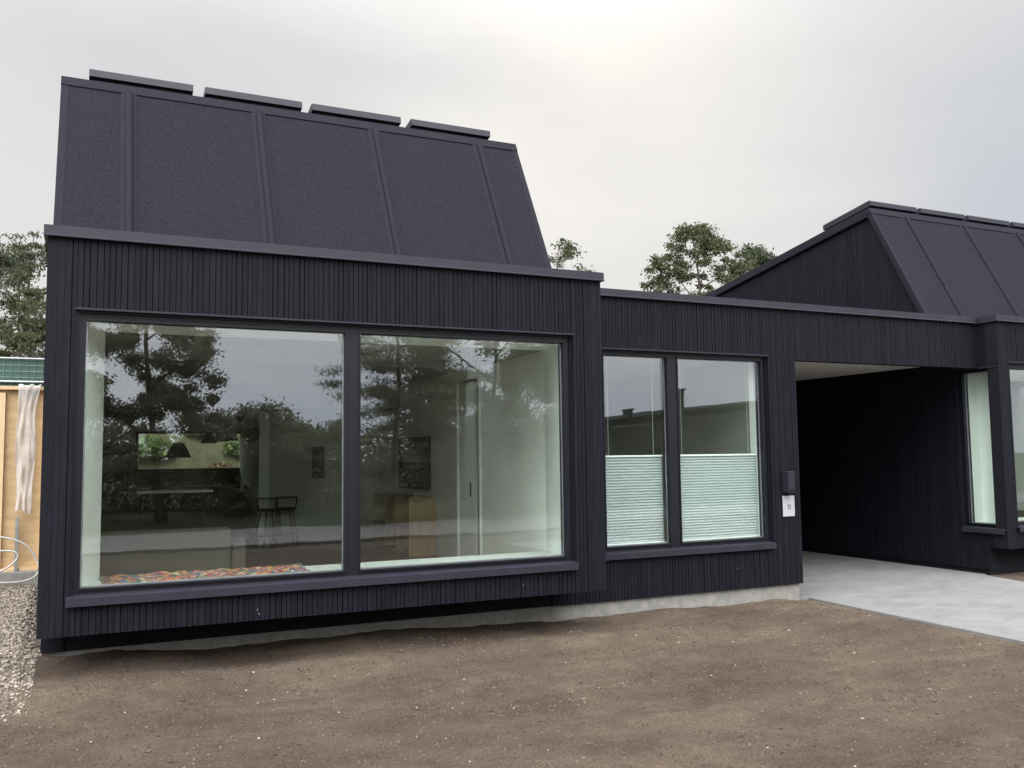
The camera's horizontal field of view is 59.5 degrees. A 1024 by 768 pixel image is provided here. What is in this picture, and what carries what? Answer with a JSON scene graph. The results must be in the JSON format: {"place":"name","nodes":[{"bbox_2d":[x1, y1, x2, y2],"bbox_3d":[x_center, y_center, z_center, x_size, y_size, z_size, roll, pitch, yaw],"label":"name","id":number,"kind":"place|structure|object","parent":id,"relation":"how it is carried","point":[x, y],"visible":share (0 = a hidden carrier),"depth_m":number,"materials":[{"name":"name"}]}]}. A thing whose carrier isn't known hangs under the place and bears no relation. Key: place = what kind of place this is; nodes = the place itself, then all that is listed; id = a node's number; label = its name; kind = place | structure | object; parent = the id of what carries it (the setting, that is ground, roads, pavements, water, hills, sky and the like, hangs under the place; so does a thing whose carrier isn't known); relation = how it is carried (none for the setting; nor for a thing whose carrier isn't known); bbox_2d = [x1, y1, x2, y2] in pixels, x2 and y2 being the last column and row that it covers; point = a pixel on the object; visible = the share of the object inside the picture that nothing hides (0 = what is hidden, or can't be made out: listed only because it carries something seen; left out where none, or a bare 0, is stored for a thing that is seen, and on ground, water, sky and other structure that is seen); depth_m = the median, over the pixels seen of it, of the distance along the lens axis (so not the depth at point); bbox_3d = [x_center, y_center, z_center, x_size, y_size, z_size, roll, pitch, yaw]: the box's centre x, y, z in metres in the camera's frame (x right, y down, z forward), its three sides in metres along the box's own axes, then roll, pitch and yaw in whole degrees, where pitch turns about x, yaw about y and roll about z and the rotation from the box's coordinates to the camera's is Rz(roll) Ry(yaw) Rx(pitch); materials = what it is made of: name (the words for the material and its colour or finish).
{"place":"outdoors","nodes":[
{"label":"outdoors","id":0,"kind":"place"},
{"bbox_2d":[0,585,42,721],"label":"gravel","id":1,"kind":"structure","parent":0,"point":[24,651],"depth_m":8.57,"materials":[{"name":"grey gravel"}]},
{"bbox_2d":[0,536,37,583],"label":"hose","id":2,"kind":"object","parent":1,"relation":"on","point":[17,554],"visible":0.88,"depth_m":10.62,"materials":[{"name":"grey rubber"}]},
{"bbox_2d":[100,527,245,576],"bbox_3d":[-3.915,1.948,9.941,1.740,0.700,0.900,1,-5,-25],"label":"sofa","id":3,"kind":"object","parent":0,"point":[151,551],"visible":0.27,"depth_m":9.59,"materials":[{"name":"grey fabric"}]},
{"bbox_2d":[101,470,246,532],"bbox_3d":[-6.204,2.212,16.228,2.580,1.235,0.887,1,-5,-25],"label":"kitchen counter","id":4,"kind":"object","parent":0,"point":[120,503],"visible":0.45,"depth_m":16.07,"materials":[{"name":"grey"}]},
{"bbox_2d":[0,434,1023,767],"bbox_3d":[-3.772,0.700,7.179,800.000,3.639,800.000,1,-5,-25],"label":"ground","id":5,"kind":"structure","parent":0,"point":[452,750],"depth_m":6.88,"materials":[{"name":"brown soil"}]},
{"bbox_2d":[0,386,43,586],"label":"board fence","id":6,"kind":"object","parent":5,"relation":"on","point":[21,415],"visible":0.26,"depth_m":11.06,"materials":[{"name":"brown wood"}]},
{"bbox_2d":[0,357,43,385],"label":"fence","id":7,"kind":"object","parent":5,"relation":"on","point":[16,371],"visible":0.17,"depth_m":11.85,"materials":[{"name":"green"}]},
{"bbox_2d":[0,233,43,357],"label":"broadleaf tree","id":8,"kind":"object","parent":5,"relation":"on","point":[6,353],"visible":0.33,"depth_m":26.52,"materials":[{"name":"green plant"}]},
{"bbox_2d":[0,287,45,357],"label":"broadleaf tree","id":9,"kind":"object","parent":5,"relation":"on","point":[7,326],"visible":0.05,"depth_m":28.48,"materials":[{"name":"green plant"}]},
{"bbox_2d":[0,237,46,357],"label":"broadleaf tree","id":10,"kind":"object","parent":5,"relation":"on","point":[24,309],"visible":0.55,"depth_m":22.30,"materials":[{"name":"green plant"}]},
{"bbox_2d":[0,242,46,300],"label":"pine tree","id":11,"kind":"object","parent":5,"relation":"on","point":[6,262],"visible":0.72,"depth_m":19.68,"materials":[{"name":"green plant"}]},
{"bbox_2d":[0,229,46,357],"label":"broadleaf tree","id":12,"kind":"object","parent":5,"relation":"on","point":[31,332],"visible":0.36,"depth_m":27.06,"materials":[{"name":"green plant"}]},
{"bbox_2d":[139,435,171,458],"bbox_3d":[-8.342,1.460,20.709,1.226,0.612,1.241,1,-5,-25],"label":"shrub","id":13,"kind":"object","parent":5,"relation":"on","point":[151,446],"visible":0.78,"depth_m":20.40,"materials":[{"name":"green plant"}]},
{"bbox_2d":[208,461,231,467],"bbox_3d":[-6.788,1.972,20.835,0.720,0.383,0.761,1,-5,-25],"label":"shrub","id":14,"kind":"object","parent":5,"relation":"on","point":[221,464],"visible":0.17,"depth_m":20.72,"materials":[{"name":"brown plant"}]},
{"bbox_2d":[221,436,239,455],"bbox_3d":[-6.465,1.491,21.689,1.114,0.531,1.141,4,-6,-44],"label":"shrub","id":15,"kind":"object","parent":5,"relation":"on","point":[231,447],"visible":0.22,"depth_m":21.31,"materials":[{"name":"green plant"}]},
{"bbox_2d":[36,69,978,656],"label":"timber house","id":16,"kind":"structure","parent":5,"relation":"on","point":[284,285],"depth_m":9.99,"materials":[{"name":"black wood"}]},
{"bbox_2d":[135,489,212,529],"bbox_3d":[-4.836,2.028,12.799,1.000,1.020,0.650,1,-5,-25],"label":"table","id":17,"kind":"object","parent":16,"relation":"on","point":[140,492],"visible":0.77,"depth_m":12.74,"materials":[{"name":"black paint"}]},
{"bbox_2d":[165,375,190,457],"bbox_3d":[-4.590,0.432,12.359,0.338,1.164,0.338,1,-5,-25],"label":"pendant lamp","id":18,"kind":"object","parent":16,"relation":"hanging from","point":[178,449],"visible":1,"depth_m":12.23,"materials":[{"name":"grey metal"}]},
{"bbox_2d":[135,432,239,471],"bbox_3d":[-6.013,1.266,17.001,2.100,0.758,0.132,1,-5,-25],"label":"window","id":19,"kind":"structure","parent":16,"relation":"in","point":[137,433],"depth_m":16.76,"materials":[{"name":"black"}]},
{"bbox_2d":[100,563,310,584],"bbox_3d":[-2.761,1.742,8.197,1.821,0.040,0.745,1,-5,-25],"label":"rug","id":20,"kind":"object","parent":16,"relation":"on","point":[166,575],"visible":0.69,"depth_m":8.24,"materials":[{"name":"multicoloured fabric"}]},
{"bbox_2d":[201,407,216,442],"bbox_3d":[-4.664,0.636,13.803,0.250,0.550,0.250,1,-5,-25],"label":"pendant lamp","id":21,"kind":"object","parent":16,"relation":"hanging from","point":[208,437],"visible":1,"depth_m":13.72,"materials":[{"name":"grey metal"}]},
{"bbox_2d":[214,409,227,441],"bbox_3d":[-4.590,0.645,14.115,0.250,0.520,0.250,1,-5,-25],"label":"pendant lamp","id":22,"kind":"object","parent":16,"relation":"hanging from","point":[219,435],"visible":0.81,"depth_m":14.04,"materials":[{"name":"grey metal"}]},
{"bbox_2d":[222,430,238,440],"bbox_3d":[-4.387,0.628,13.990,0.250,0.510,0.250,1,-5,-25],"label":"pendant lamp","id":23,"kind":"object","parent":16,"relation":"hanging from","point":[230,435],"visible":1,"depth_m":13.91,"materials":[{"name":"grey metal"}]},
{"bbox_2d":[252,497,285,549],"bbox_3d":[-3.955,2.267,14.607,0.406,0.816,0.405,3,-6,-42],"label":"bar stool","id":24,"kind":"object","parent":16,"relation":"on","point":[271,510],"visible":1,"depth_m":14.58,"materials":[{"name":"grey"}]},
{"bbox_2d":[270,496,298,546],"bbox_3d":[-3.789,2.293,14.959,0.405,0.816,0.405,-1,-5,-2],"label":"bar stool","id":25,"kind":"object","parent":16,"relation":"on","point":[289,509],"visible":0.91,"depth_m":14.92,"materials":[{"name":"grey metal"}]},
{"bbox_2d":[312,447,324,477],"bbox_3d":[-3.372,1.366,15.604,0.220,0.550,0.032,1,-5,-25],"label":"picture","id":26,"kind":"object","parent":16,"relation":"attached to","point":[318,462],"visible":1,"depth_m":15.59,"materials":[{"name":"grey"}]},
{"bbox_2d":[65,307,578,607],"bbox_3d":[-1.491,0.635,8.323,4.697,2.425,0.222,1,-5,-25],"label":"window","id":27,"kind":"structure","parent":16,"relation":"in","point":[351,332],"depth_m":8.27,"materials":[{"name":"black"}]},
{"bbox_2d":[374,493,435,556],"bbox_3d":[-1.702,2.169,14.026,0.422,0.857,1.825,1,-5,-25],"label":"cabinet","id":28,"kind":"object","parent":16,"relation":"on","point":[404,523],"visible":1,"depth_m":13.65,"materials":[{"name":"brown wood"}]},
{"bbox_2d":[398,436,430,489],"bbox_3d":[-1.554,1.251,14.200,0.054,0.810,1.430,1,-5,-25],"label":"picture","id":29,"kind":"object","parent":16,"relation":"attached to","point":[414,455],"visible":1,"depth_m":14.06,"materials":[{"name":"grey"}]},
{"bbox_2d":[455,377,481,555],"bbox_3d":[-0.565,1.186,12.227,0.100,2.500,0.860,1,-5,-25],"label":"door","id":30,"kind":"structure","parent":16,"relation":"in","point":[468,464],"depth_m":12.26,"materials":[{"name":"white paint"}]},
{"bbox_2d":[606,356,664,545],"bbox_3d":[1.417,0.780,10.663,0.870,2.230,0.030,1,-5,-25],"label":"pleated blind","id":31,"kind":"object","parent":16,"relation":"attached to","point":[634,493],"visible":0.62,"depth_m":10.63,"materials":[{"name":"grey fabric"}]},
{"bbox_2d":[602,347,776,559],"bbox_3d":[2.117,0.819,10.843,2.517,2.430,0.222,1,-5,-25],"label":"window","id":32,"kind":"structure","parent":16,"relation":"in","point":[669,358],"depth_m":10.81,"materials":[{"name":"black"}]},
{"bbox_2d":[679,363,758,540],"bbox_3d":[2.541,0.808,11.190,1.263,2.230,0.030,1,-5,-25],"label":"pleated blind","id":33,"kind":"object","parent":16,"relation":"attached to","point":[719,496],"visible":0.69,"depth_m":11.15,"materials":[{"name":"grey fabric"}]},
{"bbox_2d":[782,471,794,492],"bbox_3d":[3.491,1.238,11.316,0.100,0.270,0.124,1,-5,-25],"label":"wall box","id":34,"kind":"object","parent":16,"relation":"attached to","point":[788,481],"visible":1,"depth_m":11.27,"materials":[{"name":"metal"}]},
{"bbox_2d":[782,496,794,516],"bbox_3d":[3.506,1.547,11.357,0.190,0.260,0.016,1,-5,-25],"label":"number plate","id":35,"kind":"object","parent":16,"relation":"attached to","point":[788,502],"visible":1,"depth_m":11.35,"materials":[{"name":"grey metal"}]},
{"bbox_2d":[4,603,1017,767],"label":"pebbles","id":36,"kind":"object","parent":5,"relation":"on","point":[544,673],"visible":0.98,"depth_m":7.01,"materials":[{"name":"stone"}]},
{"bbox_2d":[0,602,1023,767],"bbox_3d":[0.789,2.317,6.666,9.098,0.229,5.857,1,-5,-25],"label":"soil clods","id":37,"kind":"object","parent":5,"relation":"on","point":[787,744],"visible":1,"depth_m":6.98,"materials":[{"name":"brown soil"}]},
{"bbox_2d":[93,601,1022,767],"bbox_3d":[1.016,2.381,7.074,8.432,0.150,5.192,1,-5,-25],"label":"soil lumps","id":38,"kind":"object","parent":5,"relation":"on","point":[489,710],"visible":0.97,"depth_m":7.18,"materials":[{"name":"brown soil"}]},
{"bbox_2d":[548,238,595,271],"bbox_3d":[1.659,-1.797,34.427,2.941,7.724,3.481,-3,-5,27],"label":"broadleaf tree","id":39,"kind":"object","parent":5,"relation":"on","point":[567,248],"visible":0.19,"depth_m":34.65,"materials":[{"name":"green plant"}]},
{"bbox_2d":[639,220,758,295],"bbox_3d":[7.911,-2.374,37.145,5.826,8.970,5.730,-3,-5,28],"label":"broadleaf tree","id":40,"kind":"object","parent":5,"relation":"on","point":[701,236],"visible":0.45,"depth_m":36.60,"materials":[{"name":"green plant"}]},
{"bbox_2d":[725,243,776,278],"bbox_3d":[10.591,-2.099,38.857,3.632,8.336,4.644,1,-5,-25],"label":"broadleaf tree","id":41,"kind":"object","parent":5,"relation":"on","point":[760,255],"visible":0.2,"depth_m":38.69,"materials":[{"name":"green plant"}]},
{"bbox_2d":[704,201,1023,574],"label":"timber house","id":42,"kind":"structure","parent":5,"relation":"on","point":[921,466],"depth_m":14.74,"materials":[{"name":"black wood"}]},
{"bbox_2d":[954,366,1005,534],"bbox_3d":[6.861,0.959,13.073,0.222,2.393,0.697,1,-5,-25],"label":"window","id":43,"kind":"structure","parent":42,"relation":"in","point":[989,528],"depth_m":13.32,"materials":[{"name":"black"}]},
{"bbox_2d":[1008,362,1023,531],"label":"window","id":44,"kind":"structure","parent":42,"relation":"in","point":[1012,365],"depth_m":12.93,"materials":[{"name":"black"}]},
{"bbox_2d":[0,0,1023,356],"label":"sky","id":45,"kind":"structure","parent":0,"point":[766,123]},
{"bbox_2d":[799,551,1023,643],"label":"path","id":46,"kind":"structure","parent":0,"point":[980,604],"depth_m":11.52,"materials":[{"name":"concrete"}]}
]}

